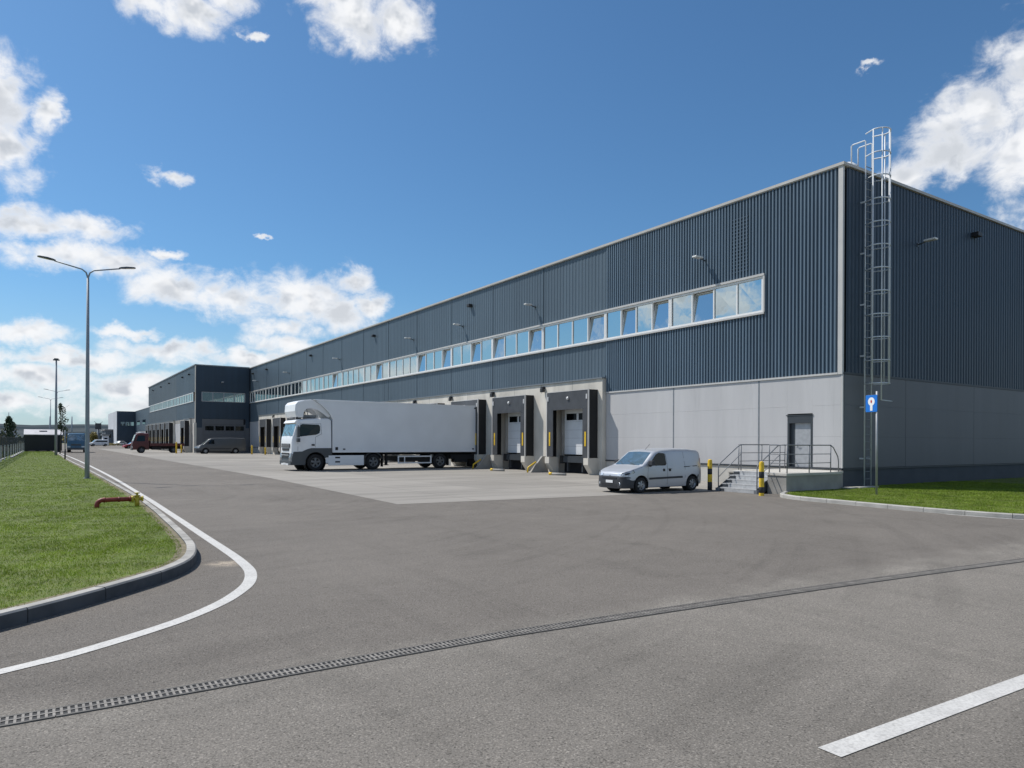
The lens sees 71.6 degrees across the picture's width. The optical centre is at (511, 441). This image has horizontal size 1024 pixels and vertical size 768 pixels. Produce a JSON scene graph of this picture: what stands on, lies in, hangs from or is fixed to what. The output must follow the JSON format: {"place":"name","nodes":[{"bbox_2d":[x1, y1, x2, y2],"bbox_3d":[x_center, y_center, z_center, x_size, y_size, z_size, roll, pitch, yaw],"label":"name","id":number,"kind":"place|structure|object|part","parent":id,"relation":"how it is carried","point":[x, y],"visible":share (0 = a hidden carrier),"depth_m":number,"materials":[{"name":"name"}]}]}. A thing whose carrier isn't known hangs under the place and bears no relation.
{"place":"outdoors","nodes":[
{"label":"outdoors","id":0,"kind":"place"},
{"bbox_2d":[0,424,107,437],"bbox_3d":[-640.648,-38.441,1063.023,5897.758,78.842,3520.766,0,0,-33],"label":"hills","id":1,"kind":"structure","parent":0,"point":[76,428],"depth_m":1770.30,"materials":[{"name":"grey"}]},
{"bbox_2d":[62,432,101,442],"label":"distant building","id":2,"kind":"structure","parent":0,"point":[100,436],"depth_m":371.66,"materials":[{"name":"grey glass"}]},
{"bbox_2d":[0,451,175,608],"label":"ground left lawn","id":3,"kind":"structure","parent":0,"point":[53,591],"depth_m":12.70,"materials":[{"name":"plant"}]},
{"bbox_2d":[0,436,23,461],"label":"boundary fence","id":4,"kind":"object","parent":3,"relation":"on","point":[8,448],"visible":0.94,"depth_m":64.62,"materials":[{"name":"grey metal"}]},
{"bbox_2d":[53,358,59,454],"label":"floodlight mast","id":5,"kind":"object","parent":3,"relation":"on","point":[55,441],"visible":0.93,"depth_m":75.32,"materials":[{"name":"grey metal"}]},
{"bbox_2d":[57,403,68,453],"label":"young tree","id":6,"kind":"object","parent":3,"relation":"on","point":[61,427],"visible":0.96,"depth_m":90.45,"materials":[{"name":"green plant"}]},
{"bbox_2d":[37,255,135,478],"bbox_3d":[-18.297,-3.076,30.590,3.640,9.351,0.280,0,0,-33],"label":"street lamp","id":7,"kind":"object","parent":3,"relation":"on","point":[87,430],"visible":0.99,"depth_m":30.53,"materials":[{"name":"grey metal"}]},
{"bbox_2d":[0,451,180,608],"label":"lawn grass","id":8,"kind":"structure","parent":3,"relation":"on","point":[72,547],"depth_m":12.65,"materials":[{"name":"green plant"}]},
{"bbox_2d":[94,492,143,507],"bbox_3d":[-9.822,1.479,17.745,1.075,0.395,0.170,0,0,-33],"label":"hydrant pipe","id":9,"kind":"object","parent":3,"relation":"on","point":[136,498],"visible":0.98,"depth_m":17.75,"materials":[{"name":"red metal"}]},
{"bbox_2d":[0,451,186,609],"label":"ground soil edge","id":10,"kind":"object","parent":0,"point":[183,547],"visible":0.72,"depth_m":11.26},
{"bbox_2d":[64,430,65,458],"bbox_3d":[-38.017,0.283,60.360,0.111,2.500,0.111,0,0,34],"label":"marker post","id":11,"kind":"object","parent":10,"relation":"on","point":[65,446],"visible":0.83,"depth_m":60.34,"materials":[{"name":"black paint"}]},
{"bbox_2d":[101,434,109,439],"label":"distant building","id":12,"kind":"structure","parent":0,"point":[105,436],"depth_m":227.66,"materials":[{"name":"white glass"}]},
{"bbox_2d":[0,444,1023,767],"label":"road","id":13,"kind":"structure","parent":0,"point":[794,680],"depth_m":6.49,"materials":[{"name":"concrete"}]},
{"bbox_2d":[0,416,17,443],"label":"conifer tree","id":14,"kind":"object","parent":13,"relation":"on","point":[9,425],"visible":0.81,"depth_m":149.60,"materials":[{"name":"green plant"}]},
{"bbox_2d":[0,428,18,443],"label":"distant building","id":15,"kind":"structure","parent":13,"relation":"on","point":[12,431],"depth_m":258.60,"materials":[{"name":"grey glass"}]},
{"bbox_2d":[24,429,62,451],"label":"storage shed","id":16,"kind":"structure","parent":13,"relation":"on","point":[39,439],"depth_m":100.32,"materials":[{"name":"black metal"}]},
{"bbox_2d":[42,397,62,429],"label":"street lamp","id":17,"kind":"object","parent":13,"relation":"on","point":[50,411],"visible":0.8,"depth_m":132.57,"materials":[{"name":"grey metal"}]},
{"bbox_2d":[67,433,84,452],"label":"box truck","id":18,"kind":"object","parent":13,"relation":"on","point":[75,441],"visible":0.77,"depth_m":98.38,"materials":[{"name":"blue paint"}]},
{"bbox_2d":[90,431,97,441],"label":"shrub","id":19,"kind":"object","parent":13,"relation":"on","point":[93,435],"visible":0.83,"depth_m":244.24,"materials":[{"name":"green plant"}]},
{"bbox_2d":[94,421,101,439],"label":"billboard mast","id":20,"kind":"object","parent":13,"relation":"on","point":[97,426],"visible":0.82,"depth_m":249.83,"materials":[{"name":"grey metal"}]},
{"bbox_2d":[0,451,196,629],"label":"kerb","id":21,"kind":"structure","parent":13,"relation":"on","point":[45,608],"depth_m":8.04,"materials":[{"name":"concrete"}]},
{"bbox_2d":[90,440,108,445],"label":"parked van","id":22,"kind":"object","parent":13,"relation":"on","point":[99,443],"visible":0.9,"depth_m":198.59,"materials":[{"name":"metal"}]},
{"bbox_2d":[101,429,112,442],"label":"distant building","id":23,"kind":"structure","parent":13,"relation":"on","point":[107,431],"depth_m":242.28,"materials":[{"name":"grey glass"}]},
{"bbox_2d":[115,441,126,444],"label":"parked car","id":24,"kind":"object","parent":13,"relation":"on","point":[122,442],"visible":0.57,"depth_m":227.99,"materials":[{"name":"metal"}]},
{"bbox_2d":[108,411,135,443],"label":"warehouse","id":25,"kind":"structure","parent":13,"relation":"on","point":[122,424],"depth_m":233.78,"materials":[{"name":"grey metal"}]},
{"bbox_2d":[122,442,130,448],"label":"parked car","id":26,"kind":"object","parent":13,"relation":"on","point":[127,446],"visible":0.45,"depth_m":145.94,"materials":[{"name":"metal"}]},
{"bbox_2d":[0,452,256,673],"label":"road marking","id":27,"kind":"object","parent":13,"relation":"on","point":[250,578],"visible":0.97,"depth_m":7.85,"materials":[{"name":"paint"}]},
{"bbox_2d":[145,364,249,452],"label":"warehouse wing","id":28,"kind":"structure","parent":13,"relation":"on","point":[193,406],"depth_m":103.90,"materials":[{"name":"grey metal"}]},
{"bbox_2d":[158,402,162,409],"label":"window","id":29,"kind":"structure","parent":28,"relation":"in","point":[160,405],"depth_m":130.65,"materials":[{"name":"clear glass"}]},
{"bbox_2d":[163,400,167,408],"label":"window","id":30,"kind":"structure","parent":28,"relation":"in","point":[165,404],"depth_m":125.43,"materials":[{"name":"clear glass"}]},
{"bbox_2d":[168,399,172,407],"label":"window","id":31,"kind":"structure","parent":28,"relation":"in","point":[170,402],"depth_m":120.27,"materials":[{"name":"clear glass"}]},
{"bbox_2d":[173,397,178,406],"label":"window","id":32,"kind":"structure","parent":28,"relation":"in","point":[176,400],"depth_m":115.13,"materials":[{"name":"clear glass"}]},
{"bbox_2d":[179,395,185,404],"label":"window","id":33,"kind":"structure","parent":28,"relation":"in","point":[182,399],"depth_m":109.94,"materials":[{"name":"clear glass"}]},
{"bbox_2d":[186,392,193,402],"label":"window","id":34,"kind":"structure","parent":28,"relation":"in","point":[189,397],"depth_m":104.37,"materials":[{"name":"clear glass"}]},
{"bbox_2d":[201,392,244,402],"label":"window","id":35,"kind":"structure","parent":28,"relation":"in","point":[205,396],"depth_m":102.90,"materials":[{"name":"glass"}]},
{"bbox_2d":[202,419,245,452],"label":"door","id":36,"kind":"structure","parent":28,"relation":"in","point":[232,428],"depth_m":102.92,"materials":[{"name":"grey metal"}]},
{"bbox_2d":[101,449,722,503],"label":"pavement apron","id":37,"kind":"object","parent":13,"relation":"on","point":[397,483],"visible":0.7,"depth_m":32.81,"materials":[{"name":"concrete"}]},
{"bbox_2d":[130,432,183,452],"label":"flatbed truck","id":38,"kind":"object","parent":37,"relation":"on","point":[140,443],"visible":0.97,"depth_m":98.37,"materials":[{"name":"red paint"}]},
{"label":"side window","id":39,"kind":"part","parent":38,"relation":"part of","materials":[{"name":"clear glass"}]},
{"bbox_2d":[194,438,245,453],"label":"delivery van","id":40,"kind":"object","parent":37,"relation":"on","point":[234,445],"visible":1,"depth_m":95.65,"materials":[{"name":"paint"}]},
{"bbox_2d":[280,399,475,470],"bbox_3d":[-8.305,-0.312,46.135,12.842,4.410,3.000,0,0,-33],"label":"truck","id":41,"kind":"object","parent":37,"relation":"on","point":[368,435],"visible":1,"depth_m":44.49,"materials":[{"name":"white metal"}]},
{"bbox_3d":[-12.048,-0.663,42.228,1.280,0.740,0.034,0,0,-33],"label":"side window","id":42,"kind":"part","parent":41,"relation":"part of","materials":[{"name":"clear glass"}]},
{"bbox_2d":[472,454,491,468],"bbox_3d":[-1.964,1.321,46.795,1.495,0.958,0.180,0,0,-33],"label":"wheel guide","id":43,"kind":"object","parent":37,"relation":"on","point":[485,462],"visible":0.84,"depth_m":46.83,"materials":[{"name":"grey concrete"}]},
{"bbox_2d":[490,468,504,470],"bbox_3d":[-0.889,1.721,43.330,1.156,0.160,0.161,0,0,44],"label":"wheel stop","id":44,"kind":"object","parent":37,"relation":"on","point":[492,469],"visible":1,"depth_m":43.30,"materials":[{"name":"grey concrete"}]},
{"bbox_2d":[527,456,547,472],"bbox_3d":[1.497,1.336,41.651,1.495,0.958,0.180,0,0,-33],"label":"wheel guide","id":45,"kind":"object","parent":37,"relation":"on","point":[540,465],"visible":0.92,"depth_m":41.66,"materials":[{"name":"grey concrete"}]},
{"bbox_2d":[548,472,566,475],"bbox_3d":[2.446,1.736,38.103,1.156,0.160,0.161,0,0,44],"label":"wheel stop","id":46,"kind":"object","parent":37,"relation":"on","point":[552,473],"visible":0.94,"depth_m":38.02,"materials":[{"name":"grey concrete"}]},
{"bbox_2d":[599,444,700,492],"bbox_3d":[5.092,0.993,26.321,3.936,1.789,1.999,0,0,-33],"label":"delivery van","id":47,"kind":"object","parent":37,"relation":"on","point":[638,471],"visible":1,"depth_m":25.67,"materials":[{"name":"silver metal"}]},
{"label":"side window","id":48,"kind":"part","parent":47,"relation":"part of","materials":[{"name":"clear glass"}]},
{"bbox_2d":[707,459,711,489],"bbox_3d":[7.451,1.248,26.718,0.175,1.170,0.172,0,0,-33],"label":"bollard","id":49,"kind":"object","parent":37,"relation":"on","point":[709,484],"visible":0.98,"depth_m":26.64,"materials":[{"name":"metal"}]},
{"bbox_2d":[0,558,1023,727],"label":"drain channel","id":50,"kind":"object","parent":13,"relation":"on","point":[45,714],"visible":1,"depth_m":6.00,"materials":[{"name":"metal"}]},
{"bbox_2d":[250,161,1023,486],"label":"warehouse","id":51,"kind":"structure","parent":13,"relation":"on","point":[748,337],"depth_m":33.18,"materials":[{"name":"metal"}]},
{"bbox_2d":[250,391,254,402],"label":"window","id":52,"kind":"structure","parent":51,"relation":"in","point":[252,394],"depth_m":103.66,"materials":[{"name":"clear glass"}]},
{"bbox_2d":[255,389,265,401],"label":"window","id":53,"kind":"structure","parent":51,"relation":"in","point":[260,395],"depth_m":99.98,"materials":[{"name":"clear glass"}]},
{"bbox_2d":[266,386,277,399],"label":"window","id":54,"kind":"structure","parent":51,"relation":"in","point":[271,393],"depth_m":94.80,"materials":[{"name":"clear glass"}]},
{"bbox_2d":[278,383,290,397],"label":"window","id":55,"kind":"structure","parent":51,"relation":"in","point":[283,390],"depth_m":89.97,"materials":[{"name":"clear glass"}]},
{"bbox_2d":[291,380,305,394],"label":"window","id":56,"kind":"structure","parent":51,"relation":"in","point":[299,387],"depth_m":84.95,"materials":[{"name":"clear glass"}]},
{"bbox_2d":[306,376,322,392],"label":"window","id":57,"kind":"structure","parent":51,"relation":"in","point":[313,384],"depth_m":79.94,"materials":[{"name":"clear glass"}]},
{"bbox_2d":[323,372,341,389],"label":"window","id":58,"kind":"structure","parent":51,"relation":"in","point":[330,381],"depth_m":75.03,"materials":[{"name":"blue glass"}]},
{"bbox_2d":[342,367,363,385],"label":"window","id":59,"kind":"structure","parent":51,"relation":"in","point":[353,376],"depth_m":70.05,"materials":[{"name":"blue glass"}]},
{"bbox_2d":[364,361,388,381],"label":"window","id":60,"kind":"structure","parent":51,"relation":"in","point":[371,373],"depth_m":65.22,"materials":[{"name":"clear glass"}]},
{"bbox_2d":[389,355,416,377],"bbox_3d":[-9.278,-6.361,60.429,0.145,1.540,5.730,0,0,-33],"label":"window","id":61,"kind":"structure","parent":51,"relation":"in","point":[406,365],"depth_m":60.33,"materials":[{"name":"blue glass"}]},
{"bbox_2d":[417,347,450,372],"bbox_3d":[-6.051,-6.347,55.639,0.245,1.540,5.780,0,0,-33],"label":"window","id":62,"kind":"structure","parent":51,"relation":"in","point":[441,358],"depth_m":55.56,"materials":[{"name":"blue glass"}]},
{"bbox_2d":[451,338,491,366],"bbox_3d":[-2.853,-6.333,50.801,0.245,1.540,5.780,0,0,-33],"label":"window","id":63,"kind":"structure","parent":51,"relation":"in","point":[467,353],"depth_m":50.74,"materials":[{"name":"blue glass"}]},
{"bbox_2d":[492,326,542,359],"bbox_3d":[0.360,-6.318,45.942,0.245,1.540,5.830,0,0,-33],"label":"window","id":64,"kind":"structure","parent":51,"relation":"in","point":[527,341],"depth_m":45.75,"materials":[{"name":"blue glass"}]},
{"bbox_2d":[543,312,604,350],"bbox_3d":[3.572,-6.304,41.082,0.245,1.540,5.780,0,0,-33],"label":"window","id":65,"kind":"structure","parent":51,"relation":"in","point":[581,330],"depth_m":40.92,"materials":[{"name":"blue glass"}]},
{"bbox_2d":[605,297,669,339],"bbox_3d":[6.489,-6.292,36.670,0.245,1.540,4.760,0,0,-33],"label":"window","id":66,"kind":"structure","parent":51,"relation":"in","point":[643,318],"depth_m":36.53,"materials":[{"name":"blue glass"}]},
{"bbox_2d":[692,255,706,261],"bbox_3d":[8.638,-8.390,32.617,0.764,0.215,0.260,0,0,-33],"label":"wall floodlight","id":67,"kind":"object","parent":51,"relation":"attached to","point":[697,257],"depth_m":32.49,"materials":[{"name":"grey metal"}]},
{"bbox_2d":[670,276,762,327],"bbox_3d":[9.291,-6.279,32.432,0.245,1.540,5.360,0,0,-33],"label":"window","id":68,"kind":"structure","parent":51,"relation":"in","point":[744,297],"depth_m":32.21,"materials":[{"name":"blue glass"}]},
{"bbox_2d":[786,414,812,466],"bbox_3d":[11.684,-0.031,28.734,0.205,2.105,1.220,0,0,-33],"label":"door","id":69,"kind":"structure","parent":51,"relation":"in","point":[799,427],"depth_m":28.75,"materials":[{"name":"metal"}]},
{"bbox_2d":[851,127,891,485],"bbox_3d":[14.001,-5.143,27.661,0.854,13.708,1.433,0,0,-33],"label":"caged ladder","id":70,"kind":"object","parent":51,"relation":"attached to","point":[872,249],"visible":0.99,"depth_m":27.59,"materials":[{"name":"metal"}]},
{"bbox_2d":[917,237,937,246],"bbox_3d":[17.479,-8.401,29.875,0.260,0.215,0.764,0,0,-33],"label":"wall floodlight","id":71,"kind":"object","parent":51,"relation":"attached to","point":[929,239],"depth_m":29.76,"materials":[{"name":"grey metal"}]},
{"bbox_2d":[759,461,763,495],"bbox_3d":[8.459,1.252,24.052,0.175,1.170,0.172,0,0,-33],"label":"bollard","id":72,"kind":"object","parent":13,"relation":"on","point":[761,478],"visible":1,"depth_m":23.98,"materials":[{"name":"yellow metal"}]},
{"bbox_2d":[715,444,842,493],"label":"entrance platform","id":73,"kind":"structure","parent":13,"relation":"on","point":[778,481],"depth_m":25.54,"materials":[{"name":"grey concrete"}]},
{"bbox_2d":[780,491,1023,518],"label":"kerb","id":74,"kind":"structure","parent":13,"relation":"on","point":[924,509],"depth_m":18.96,"materials":[{"name":"concrete"}]},
{"bbox_2d":[818,674,1023,756],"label":"road marking","id":75,"kind":"object","parent":13,"relation":"on","point":[871,736],"visible":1,"depth_m":4.63,"materials":[{"name":"paint"}]},
{"bbox_2d":[0,0,1023,424],"label":"sky","id":76,"kind":"structure","parent":0,"point":[275,178],"materials":[{"name":"blue"}]},
{"bbox_2d":[798,477,1023,512],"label":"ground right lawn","id":77,"kind":"structure","parent":0,"point":[1015,480],"depth_m":22.78,"materials":[{"name":"plant"}]},
{"bbox_2d":[866,391,877,493],"bbox_3d":[11.969,0.043,23.616,0.100,3.420,0.447,0,0,-33],"label":"road sign","id":78,"kind":"object","parent":77,"relation":"on","point":[871,403],"visible":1,"depth_m":23.47,"materials":[{"name":"metal"}]},
{"bbox_2d":[786,477,1023,513],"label":"verge grass","id":79,"kind":"structure","parent":77,"relation":"on","point":[937,486],"depth_m":23.41,"materials":[{"name":"green plant"}]},
{"label":"ground","id":80,"kind":"structure","parent":0,"visible":0},
{"bbox_2d":[71,416,72,432],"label":"distant mast","id":81,"kind":"object","parent":80,"relation":"on","point":[71,425],"visible":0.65,"depth_m":299.64,"materials":[{"name":"grey metal"}]},
{"bbox_2d":[135,407,149,431],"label":"warehouse","id":82,"kind":"structure","parent":80,"relation":"on","point":[142,418],"depth_m":218.55,"materials":[{"name":"metal"}]}
]}

